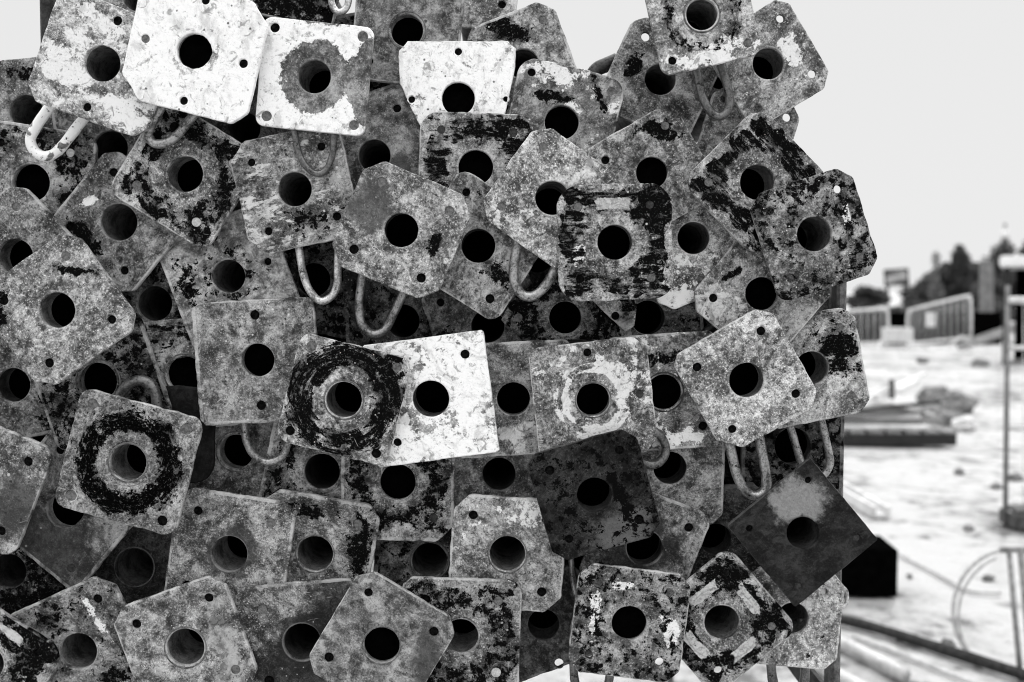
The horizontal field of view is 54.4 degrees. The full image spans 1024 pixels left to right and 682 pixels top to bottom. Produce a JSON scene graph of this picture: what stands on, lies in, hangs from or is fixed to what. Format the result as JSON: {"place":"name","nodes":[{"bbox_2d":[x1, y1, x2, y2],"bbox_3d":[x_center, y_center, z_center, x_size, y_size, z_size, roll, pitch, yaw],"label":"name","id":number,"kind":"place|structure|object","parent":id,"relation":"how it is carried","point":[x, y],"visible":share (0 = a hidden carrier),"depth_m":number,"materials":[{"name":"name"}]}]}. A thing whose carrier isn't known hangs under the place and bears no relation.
{"place":"outdoors","nodes":[
{"label":"outdoors","id":0,"kind":"place"},
{"bbox_2d":[0,0,1023,292],"label":"sky","id":1,"kind":"structure","parent":0,"point":[921,102],"materials":[{"name":"white"}]},
{"bbox_2d":[371,293,1023,681],"bbox_3d":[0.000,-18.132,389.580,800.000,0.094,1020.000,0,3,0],"label":"ground","id":2,"kind":"structure","parent":0,"point":[929,497],"depth_m":5.45,"materials":[{"name":"snow"}]},
{"bbox_2d":[40,0,846,681],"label":"storage rack","id":3,"kind":"object","parent":2,"relation":"on","point":[838,300],"depth_m":1.17,"materials":[{"name":"metal"}]},
{"bbox_2d":[0,608,59,681],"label":"steel prop","id":4,"kind":"object","parent":3,"relation":"on","point":[28,654],"visible":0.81,"depth_m":1.06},
{"bbox_2d":[0,548,66,614],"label":"steel prop","id":5,"kind":"object","parent":4,"relation":"on","point":[26,580],"visible":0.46,"depth_m":1.13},
{"bbox_2d":[0,426,52,553],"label":"steel prop","id":6,"kind":"object","parent":5,"relation":"on","point":[25,463],"visible":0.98,"depth_m":1.07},
{"bbox_2d":[0,335,50,437],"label":"steel prop","id":7,"kind":"object","parent":6,"relation":"on","point":[22,412],"visible":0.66,"depth_m":1.11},
{"bbox_2d":[0,187,72,275],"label":"steel prop","id":8,"kind":"object","parent":7,"relation":"on","point":[30,223],"visible":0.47,"depth_m":1.07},
{"bbox_2d":[0,121,97,214],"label":"steel prop","id":9,"kind":"object","parent":8,"relation":"on","point":[51,186],"visible":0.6,"depth_m":1.10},
{"bbox_2d":[0,57,74,128],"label":"steel prop","id":10,"kind":"object","parent":9,"relation":"on","point":[19,103],"visible":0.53,"depth_m":1.11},
{"bbox_2d":[11,576,134,681],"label":"steel prop","id":11,"kind":"object","parent":3,"relation":"on","point":[75,623],"visible":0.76,"depth_m":1.09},
{"bbox_2d":[91,526,171,603],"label":"steel prop","id":12,"kind":"object","parent":11,"relation":"on","point":[134,565],"visible":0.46,"depth_m":1.15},
{"bbox_2d":[19,430,132,587],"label":"steel prop","id":13,"kind":"object","parent":12,"relation":"on","point":[67,547],"visible":0.38,"depth_m":1.11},
{"bbox_2d":[34,313,171,449],"bbox_3d":[-0.463,0.000,1.972,0.135,0.128,1.751,-18,3,1],"label":"steel prop","id":14,"kind":"object","parent":13,"relation":"on","point":[110,370],"visible":0.41,"depth_m":1.10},
{"bbox_2d":[0,234,135,384],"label":"steel prop","id":15,"kind":"object","parent":14,"relation":"on","point":[66,310],"visible":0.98,"depth_m":1.04,"materials":[{"name":"metal"}]},
{"bbox_2d":[54,152,179,291],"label":"steel prop","id":16,"kind":"object","parent":14,"relation":"on","point":[129,246],"visible":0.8,"depth_m":1.09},
{"bbox_2d":[52,109,139,160],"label":"steel prop","id":17,"kind":"object","parent":16,"relation":"on","point":[107,140],"visible":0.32,"depth_m":1.11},
{"bbox_2d":[28,0,156,135],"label":"steel prop","id":18,"kind":"object","parent":17,"relation":"on","point":[79,64],"visible":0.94,"depth_m":1.04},
{"bbox_2d":[25,105,88,161],"bbox_3d":[-0.484,-0.236,1.077,0.084,0.084,0.016,0,3,0],"label":"locking pin","id":19,"kind":"object","parent":18,"relation":"attached to","point":[68,138],"visible":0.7,"depth_m":1.07,"materials":[{"name":"metal"}]},
{"bbox_2d":[122,262,187,357],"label":"steel prop","id":20,"kind":"object","parent":14,"relation":"on","point":[151,298],"visible":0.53,"depth_m":1.11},
{"bbox_2d":[114,576,257,681],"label":"steel prop","id":21,"kind":"object","parent":3,"relation":"on","point":[192,631],"visible":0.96,"depth_m":1.07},
{"bbox_2d":[164,487,295,602],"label":"steel prop","id":22,"kind":"object","parent":21,"relation":"on","point":[235,542],"visible":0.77,"depth_m":1.09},
{"bbox_2d":[188,423,272,496],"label":"steel prop","id":23,"kind":"object","parent":22,"relation":"on","point":[237,469],"visible":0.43,"depth_m":1.13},
{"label":"steel prop","id":24,"kind":"object","parent":22,"relation":"on","visible":0},
{"bbox_2d":[55,389,201,534],"bbox_3d":[-0.396,0.090,1.926,0.134,0.131,1.751,15,3,0],"label":"steel prop","id":25,"kind":"object","parent":24,"relation":"on","point":[126,461],"visible":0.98,"depth_m":1.05,"materials":[{"name":"metal"}]},
{"bbox_2d":[115,375,162,407],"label":"locking pin","id":26,"kind":"object","parent":25,"relation":"on","point":[126,386],"visible":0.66,"depth_m":1.08,"materials":[{"name":"metal"}]},
{"bbox_2d":[166,385,215,482],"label":"steel prop","id":27,"kind":"object","parent":25,"relation":"on","point":[183,399],"visible":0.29,"depth_m":1.11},
{"bbox_2d":[144,318,239,426],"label":"steel prop","id":28,"kind":"object","parent":25,"relation":"on","point":[170,341],"visible":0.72,"depth_m":1.11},
{"bbox_2d":[160,209,299,347],"bbox_3d":[-0.318,-0.126,1.974,0.131,0.130,1.750,-20,3,1],"label":"steel prop","id":29,"kind":"object","parent":28,"relation":"on","point":[231,262],"visible":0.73,"depth_m":1.10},
{"bbox_2d":[112,108,241,246],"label":"steel prop","id":30,"kind":"object","parent":29,"relation":"on","point":[184,187],"visible":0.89,"depth_m":1.08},
{"bbox_2d":[199,77,290,142],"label":"steel prop","id":31,"kind":"object","parent":29,"relation":"on","point":[246,127],"visible":0.13,"depth_m":1.13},
{"bbox_2d":[122,0,268,123],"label":"steel prop","id":32,"kind":"object","parent":31,"relation":"on","point":[202,58],"visible":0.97,"depth_m":1.03,"materials":[{"name":"metal"}]},
{"bbox_2d":[144,106,198,148],"bbox_3d":[-0.355,-0.240,1.063,0.075,0.070,0.014,0,3,0],"label":"locking pin","id":33,"kind":"object","parent":32,"relation":"attached to","point":[180,131],"visible":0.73,"depth_m":1.06,"materials":[{"name":"metal"}]},
{"bbox_2d":[309,572,453,681],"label":"steel prop","id":34,"kind":"object","parent":3,"relation":"on","point":[379,628],"visible":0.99,"depth_m":1.06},
{"bbox_2d":[235,549,375,681],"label":"steel prop","id":35,"kind":"object","parent":34,"relation":"on","point":[284,624],"visible":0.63,"depth_m":1.09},
{"bbox_2d":[267,489,379,581],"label":"steel prop","id":36,"kind":"object","parent":35,"relation":"on","point":[333,537],"visible":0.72,"depth_m":1.11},
{"bbox_2d":[258,422,341,498],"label":"steel prop","id":37,"kind":"object","parent":36,"relation":"on","point":[304,469],"visible":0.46,"depth_m":1.12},
{"bbox_2d":[191,297,316,425],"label":"steel prop","id":38,"kind":"object","parent":37,"relation":"on","point":[245,352],"visible":0.72,"depth_m":1.09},
{"bbox_2d":[278,334,409,464],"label":"steel prop","id":39,"kind":"object","parent":37,"relation":"on","point":[343,399],"visible":1,"depth_m":1.05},
{"bbox_2d":[317,334,345,342],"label":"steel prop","id":40,"kind":"object","parent":39,"relation":"on","point":[337,339],"visible":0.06,"depth_m":1.25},
{"bbox_2d":[283,241,345,338],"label":"steel prop","id":41,"kind":"object","parent":40,"relation":"on","point":[319,265],"visible":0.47,"depth_m":1.13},
{"bbox_2d":[230,130,353,253],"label":"steel prop","id":42,"kind":"object","parent":41,"relation":"on","point":[287,201],"visible":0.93,"depth_m":1.07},
{"bbox_2d":[256,17,373,135],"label":"steel prop","id":43,"kind":"object","parent":42,"relation":"on","point":[314,76],"visible":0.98,"depth_m":1.04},
{"bbox_2d":[291,130,336,176],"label":"locking pin","id":44,"kind":"object","parent":43,"relation":"attached to","point":[310,170],"visible":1,"depth_m":1.06,"materials":[{"name":"metal"}]},
{"bbox_2d":[295,247,341,304],"bbox_3d":[-0.212,-0.085,1.084,0.056,0.091,0.013,0,3,0],"label":"locking pin","id":45,"kind":"object","parent":42,"relation":"attached to","point":[313,295],"visible":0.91,"depth_m":1.08,"materials":[{"name":"metal"}]},
{"bbox_2d":[402,576,521,681],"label":"steel prop","id":46,"kind":"object","parent":34,"relation":"on","point":[485,616],"visible":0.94,"depth_m":1.07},
{"bbox_2d":[373,528,451,585],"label":"steel prop","id":47,"kind":"object","parent":46,"relation":"on","point":[400,563],"visible":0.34,"depth_m":1.14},
{"bbox_2d":[341,457,455,541],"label":"steel prop","id":48,"kind":"object","parent":47,"relation":"on","point":[412,502],"visible":0.58,"depth_m":1.11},
{"bbox_2d":[363,330,499,466],"bbox_3d":[-0.092,0.030,1.936,0.132,0.132,1.750,-7,2,0],"label":"steel prop","id":49,"kind":"object","parent":48,"relation":"on","point":[447,409],"visible":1,"depth_m":1.06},
{"bbox_2d":[343,269,431,346],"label":"steel prop","id":50,"kind":"object","parent":49,"relation":"on","point":[411,320],"visible":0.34,"depth_m":1.12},
{"bbox_2d":[332,162,469,297],"bbox_3d":[-0.130,-0.157,1.915,0.123,0.120,1.750,23,2,-2],"label":"steel prop","id":51,"kind":"object","parent":50,"relation":"on","point":[401,230],"visible":0.98,"depth_m":1.04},
{"bbox_2d":[341,84,419,189],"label":"steel prop","id":52,"kind":"object","parent":51,"relation":"on","point":[391,133],"visible":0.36,"depth_m":1.10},
{"bbox_2d":[354,0,464,83],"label":"steel prop","id":53,"kind":"object","parent":52,"relation":"on","point":[394,26],"visible":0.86,"depth_m":1.09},
{"bbox_2d":[355,274,407,338],"bbox_3d":[-0.139,-0.051,1.099,0.070,0.096,0.014,0,3,0],"label":"locking pin","id":54,"kind":"object","parent":51,"relation":"hanging from","point":[368,331],"visible":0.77,"depth_m":1.09,"materials":[{"name":"metal"}]},
{"bbox_2d":[422,273,531,342],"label":"steel prop","id":55,"kind":"object","parent":49,"relation":"on","point":[445,313],"visible":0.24,"depth_m":1.12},
{"bbox_2d":[440,172,537,318],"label":"steel prop","id":56,"kind":"object","parent":55,"relation":"on","point":[476,279],"visible":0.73,"depth_m":1.07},
{"bbox_2d":[418,111,533,187],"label":"steel prop","id":57,"kind":"object","parent":56,"relation":"on","point":[484,147],"visible":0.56,"depth_m":1.07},
{"bbox_2d":[398,41,515,125],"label":"steel prop","id":58,"kind":"object","parent":57,"relation":"on","point":[460,76],"visible":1,"depth_m":1.08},
{"bbox_2d":[448,494,563,611],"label":"steel prop","id":59,"kind":"object","parent":46,"relation":"on","point":[498,537],"visible":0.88,"depth_m":1.08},
{"bbox_2d":[454,454,535,506],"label":"steel prop","id":60,"kind":"object","parent":59,"relation":"on","point":[507,476],"visible":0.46,"depth_m":1.12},
{"bbox_2d":[462,339,569,457],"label":"steel prop","id":61,"kind":"object","parent":60,"relation":"on","point":[509,373],"visible":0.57,"depth_m":1.09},
{"bbox_2d":[519,565,591,681],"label":"steel prop","id":62,"kind":"object","parent":3,"relation":"in","point":[544,641],"visible":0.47,"depth_m":1.12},
{"bbox_2d":[564,555,583,568],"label":"steel prop","id":63,"kind":"object","parent":62,"relation":"on","point":[577,561],"depth_m":1.23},
{"bbox_2d":[528,429,659,559],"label":"steel prop","id":64,"kind":"object","parent":63,"relation":"on","point":[594,494],"visible":0.97,"depth_m":1.05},
{"bbox_2d":[529,337,656,452],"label":"steel prop","id":65,"kind":"object","parent":64,"relation":"on","point":[582,390],"visible":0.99,"depth_m":1.06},
{"bbox_2d":[501,274,631,340],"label":"steel prop","id":66,"kind":"object","parent":65,"relation":"on","point":[553,312],"visible":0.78,"depth_m":1.11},
{"bbox_2d":[529,257,550,283],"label":"steel prop","id":67,"kind":"object","parent":66,"relation":"on","point":[540,268],"visible":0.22,"depth_m":1.24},
{"bbox_2d":[484,128,619,267],"bbox_3d":[0.040,-0.185,1.926,0.119,0.119,1.750,35,2,-1],"label":"steel prop","id":68,"kind":"object","parent":67,"relation":"on","point":[542,172],"visible":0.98,"depth_m":1.05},
{"bbox_2d":[508,240,557,301],"bbox_3d":[0.031,-0.089,1.069,0.070,0.093,0.015,0,3,0],"label":"locking pin","id":69,"kind":"object","parent":68,"relation":"hanging from","point":[538,292],"visible":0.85,"depth_m":1.06,"materials":[{"name":"metal"}]},
{"bbox_2d":[508,59,622,154],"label":"steel prop","id":70,"kind":"object","parent":68,"relation":"on","point":[579,108],"visible":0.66,"depth_m":1.08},
{"bbox_2d":[467,2,576,113],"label":"steel prop","id":71,"kind":"object","parent":70,"relation":"on","point":[532,31],"visible":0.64,"depth_m":1.10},
{"bbox_2d":[461,0,517,40],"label":"steel prop","id":72,"kind":"object","parent":71,"relation":"on","point":[477,12],"visible":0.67,"depth_m":1.10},
{"bbox_2d":[593,299,636,331],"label":"steel prop","id":73,"kind":"object","parent":66,"relation":"on","point":[621,314],"visible":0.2,"depth_m":1.10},
{"bbox_2d":[568,563,690,681],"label":"steel prop","id":74,"kind":"object","parent":62,"relation":"on","point":[628,622],"visible":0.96,"depth_m":1.06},
{"bbox_2d":[579,492,708,595],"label":"steel prop","id":75,"kind":"object","parent":74,"relation":"on","point":[674,542],"visible":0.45,"depth_m":1.09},
{"bbox_2d":[642,442,724,523],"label":"steel prop","id":76,"kind":"object","parent":75,"relation":"on","point":[693,477],"visible":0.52,"depth_m":1.10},
{"bbox_2d":[567,330,719,450],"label":"steel prop","id":77,"kind":"object","parent":76,"relation":"on","point":[681,423],"visible":0.47,"depth_m":1.09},
{"bbox_2d":[598,299,703,339],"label":"steel prop","id":78,"kind":"object","parent":77,"relation":"on","point":[653,316],"visible":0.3,"depth_m":1.11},
{"bbox_2d":[557,183,672,300],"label":"steel prop","id":79,"kind":"object","parent":78,"relation":"on","point":[614,241],"visible":0.99,"depth_m":1.04,"materials":[{"name":"metal"}]},
{"bbox_2d":[589,109,703,220],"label":"steel prop","id":80,"kind":"object","parent":79,"relation":"on","point":[659,147],"visible":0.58,"depth_m":1.07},
{"bbox_2d":[606,17,717,133],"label":"steel prop","id":81,"kind":"object","parent":80,"relation":"on","point":[648,85],"visible":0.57,"depth_m":1.09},
{"bbox_2d":[645,0,760,74],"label":"steel prop","id":82,"kind":"object","parent":81,"relation":"on","point":[690,35],"visible":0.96,"depth_m":1.03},
{"bbox_2d":[692,63,733,120],"bbox_3d":[0.212,-0.272,1.063,0.050,0.074,0.014,0,3,0],"label":"locking pin","id":83,"kind":"object","parent":82,"relation":"attached to","point":[712,112],"visible":0.9,"depth_m":1.06,"materials":[{"name":"metal"}]},
{"bbox_2d":[703,318,708,326],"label":"steel prop","id":84,"kind":"object","parent":77,"relation":"on","point":[705,322],"visible":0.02,"depth_m":1.15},
{"bbox_2d":[656,205,735,308],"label":"steel prop","id":85,"kind":"object","parent":84,"relation":"on","point":[703,239],"visible":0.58,"depth_m":1.08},
{"bbox_2d":[752,566,844,669],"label":"steel prop","id":86,"kind":"object","parent":3,"relation":"on","point":[818,612],"visible":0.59,"depth_m":1.09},
{"bbox_2d":[669,551,792,681],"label":"steel prop","id":87,"kind":"object","parent":86,"relation":"on","point":[739,623],"visible":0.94,"depth_m":1.07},
{"bbox_2d":[689,482,759,576],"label":"steel prop","id":88,"kind":"object","parent":87,"relation":"on","point":[720,536],"visible":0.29,"depth_m":1.13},
{"bbox_2d":[724,477,734,483],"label":"steel prop","id":89,"kind":"object","parent":88,"relation":"on","point":[728,480],"visible":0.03,"depth_m":1.16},
{"bbox_2d":[724,445,739,477],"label":"steel prop","id":90,"kind":"object","parent":89,"relation":"on","point":[727,472],"visible":0.06,"depth_m":1.15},
{"bbox_2d":[674,309,815,446],"bbox_3d":[0.261,-0.009,1.934,0.120,0.123,1.750,-30,2,2],"label":"steel prop","id":91,"kind":"object","parent":90,"relation":"on","point":[745,379],"visible":0.99,"depth_m":1.06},
{"bbox_2d":[723,436,771,500],"bbox_3d":[0.254,0.128,1.085,0.057,0.093,0.015,0,3,0],"label":"locking pin","id":92,"kind":"object","parent":91,"relation":"attached to","point":[745,490],"visible":0.82,"depth_m":1.08,"materials":[{"name":"metal"}]},
{"bbox_2d":[694,240,829,341],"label":"steel prop","id":93,"kind":"object","parent":91,"relation":"on","point":[736,282],"visible":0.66,"depth_m":1.07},
{"bbox_2d":[688,113,822,251],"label":"steel prop","id":94,"kind":"object","parent":93,"relation":"on","point":[741,166],"visible":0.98,"depth_m":1.05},
{"bbox_2d":[697,88,798,157],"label":"steel prop","id":95,"kind":"object","parent":94,"relation":"on","point":[713,134],"visible":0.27,"depth_m":1.10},
{"bbox_2d":[691,0,827,142],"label":"steel prop","id":96,"kind":"object","parent":95,"relation":"on","point":[772,79],"visible":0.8,"depth_m":1.07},
{"bbox_2d":[727,457,876,605],"bbox_3d":[0.310,0.158,1.930,0.114,0.115,1.750,-40,2,2],"label":"steel prop","id":97,"kind":"object","parent":86,"relation":"on","point":[801,532],"visible":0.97,"depth_m":1.06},
{"bbox_2d":[740,416,844,489],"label":"steel prop","id":98,"kind":"object","parent":97,"relation":"on","point":[782,459],"visible":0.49,"depth_m":1.13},
{"bbox_2d":[778,308,869,428],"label":"steel prop","id":99,"kind":"object","parent":98,"relation":"on","point":[826,345],"visible":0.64,"depth_m":1.09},
{"bbox_2d":[786,420,833,477],"bbox_3d":[0.329,0.108,1.112,0.062,0.096,0.013,0,3,0],"label":"locking pin","id":100,"kind":"object","parent":99,"relation":"attached to","point":[827,447],"visible":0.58,"depth_m":1.11,"materials":[{"name":"metal"}]},
{"bbox_2d":[816,287,831,311],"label":"steel prop","id":101,"kind":"object","parent":99,"relation":"on","point":[826,305],"visible":0.04,"depth_m":1.14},
{"bbox_2d":[750,169,876,299],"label":"steel prop","id":102,"kind":"object","parent":101,"relation":"on","point":[813,234],"visible":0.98,"depth_m":1.04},
{"bbox_2d":[843,481,890,517],"bbox_3d":[2.029,0.920,5.981,0.100,0.064,0.994,0,3,-1],"label":"steel channel","id":103,"kind":"object","parent":2,"relation":"on","point":[865,503],"visible":0.59,"depth_m":5.67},
{"bbox_2d":[846,285,891,311],"bbox_3d":[12.133,-1.187,34.099,1.687,1.503,1.415,0,3,0],"label":"broadleaf tree","id":104,"kind":"object","parent":2,"relation":"on","point":[863,296],"visible":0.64,"depth_m":33.84,"materials":[{"name":"grey plant"}]},
{"bbox_2d":[841,636,910,681],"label":"pipe","id":105,"kind":"object","parent":2,"relation":"on","point":[881,662],"visible":0.59,"depth_m":3.30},
{"bbox_2d":[844,422,957,444],"bbox_3d":[3.097,0.769,8.448,1.010,0.114,0.800,0,3,0],"label":"pallet","id":106,"kind":"object","parent":2,"relation":"on","point":[937,435],"visible":0.38,"depth_m":8.05,"materials":[{"name":"grey wood"}]},
{"bbox_2d":[850,309,1001,343],"bbox_3d":[9.502,-0.341,23.537,4.116,0.840,0.080,0,3,0],"label":"fence","id":107,"kind":"object","parent":2,"relation":"on","point":[984,322],"visible":0.57,"depth_m":23.50,"materials":[{"name":"grey metal"}]},
{"bbox_2d":[841,614,1023,680],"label":"rusty bar","id":108,"kind":"object","parent":2,"relation":"on","point":[969,657],"visible":0.83,"depth_m":3.43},
{"bbox_2d":[902,294,975,349],"bbox_3d":[8.804,-0.368,20.560,0.687,1.189,2.028,-1,3,-14],"label":"crowd barrier","id":109,"kind":"object","parent":2,"relation":"on","point":[929,319],"visible":1,"depth_m":20.54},
{"bbox_2d":[937,243,972,303],"bbox_3d":[13.377,-1.597,30.006,1.051,2.718,1.087,0,3,0],"label":"broadleaf tree","id":110,"kind":"object","parent":2,"relation":"on","point":[955,274],"visible":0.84,"depth_m":29.79,"materials":[{"name":"grey plant"}]},
{"bbox_2d":[951,549,999,651],"bbox_3d":[1.661,0.929,3.479,0.192,0.376,0.348,2,4,37],"label":"wire hoop","id":111,"kind":"object","parent":2,"relation":"on","point":[960,639],"visible":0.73,"depth_m":3.47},
{"bbox_2d":[988,238,1016,322],"bbox_3d":[15.345,-1.738,30.942,1.066,2.906,1.386,2,4,37],"label":"broadleaf tree","id":112,"kind":"object","parent":2,"relation":"on","point":[1004,249],"visible":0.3,"depth_m":30.87,"materials":[{"name":"plant"}]},
{"bbox_2d":[999,285,1023,531],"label":"site fence","id":113,"kind":"object","parent":2,"relation":"on","point":[1011,516],"visible":1,"depth_m":5.24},
{"bbox_2d":[1000,547,1023,680],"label":"trestle","id":114,"kind":"object","parent":2,"relation":"on","point":[1009,551],"visible":1,"depth_m":3.27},
{"bbox_2d":[842,535,897,596],"bbox_3d":[1.451,0.943,4.194,0.270,0.200,0.240,0,3,4],"label":"rubber block","id":115,"kind":"object","parent":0,"point":[872,570],"depth_m":4.07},
{"bbox_2d":[979,261,993,311],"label":"concrete column","id":116,"kind":"structure","parent":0,"point":[986,290],"depth_m":23.84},
{"bbox_2d":[999,255,1023,364],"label":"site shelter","id":117,"kind":"object","parent":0,"point":[1007,263],"visible":0.81,"depth_m":18.12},
{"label":"steel prop","id":118,"kind":"object","parent":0,"visible":0},
{"bbox_2d":[251,0,341,22],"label":"steel prop","id":119,"kind":"object","parent":118,"relation":"on","point":[315,10],"visible":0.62,"depth_m":1.09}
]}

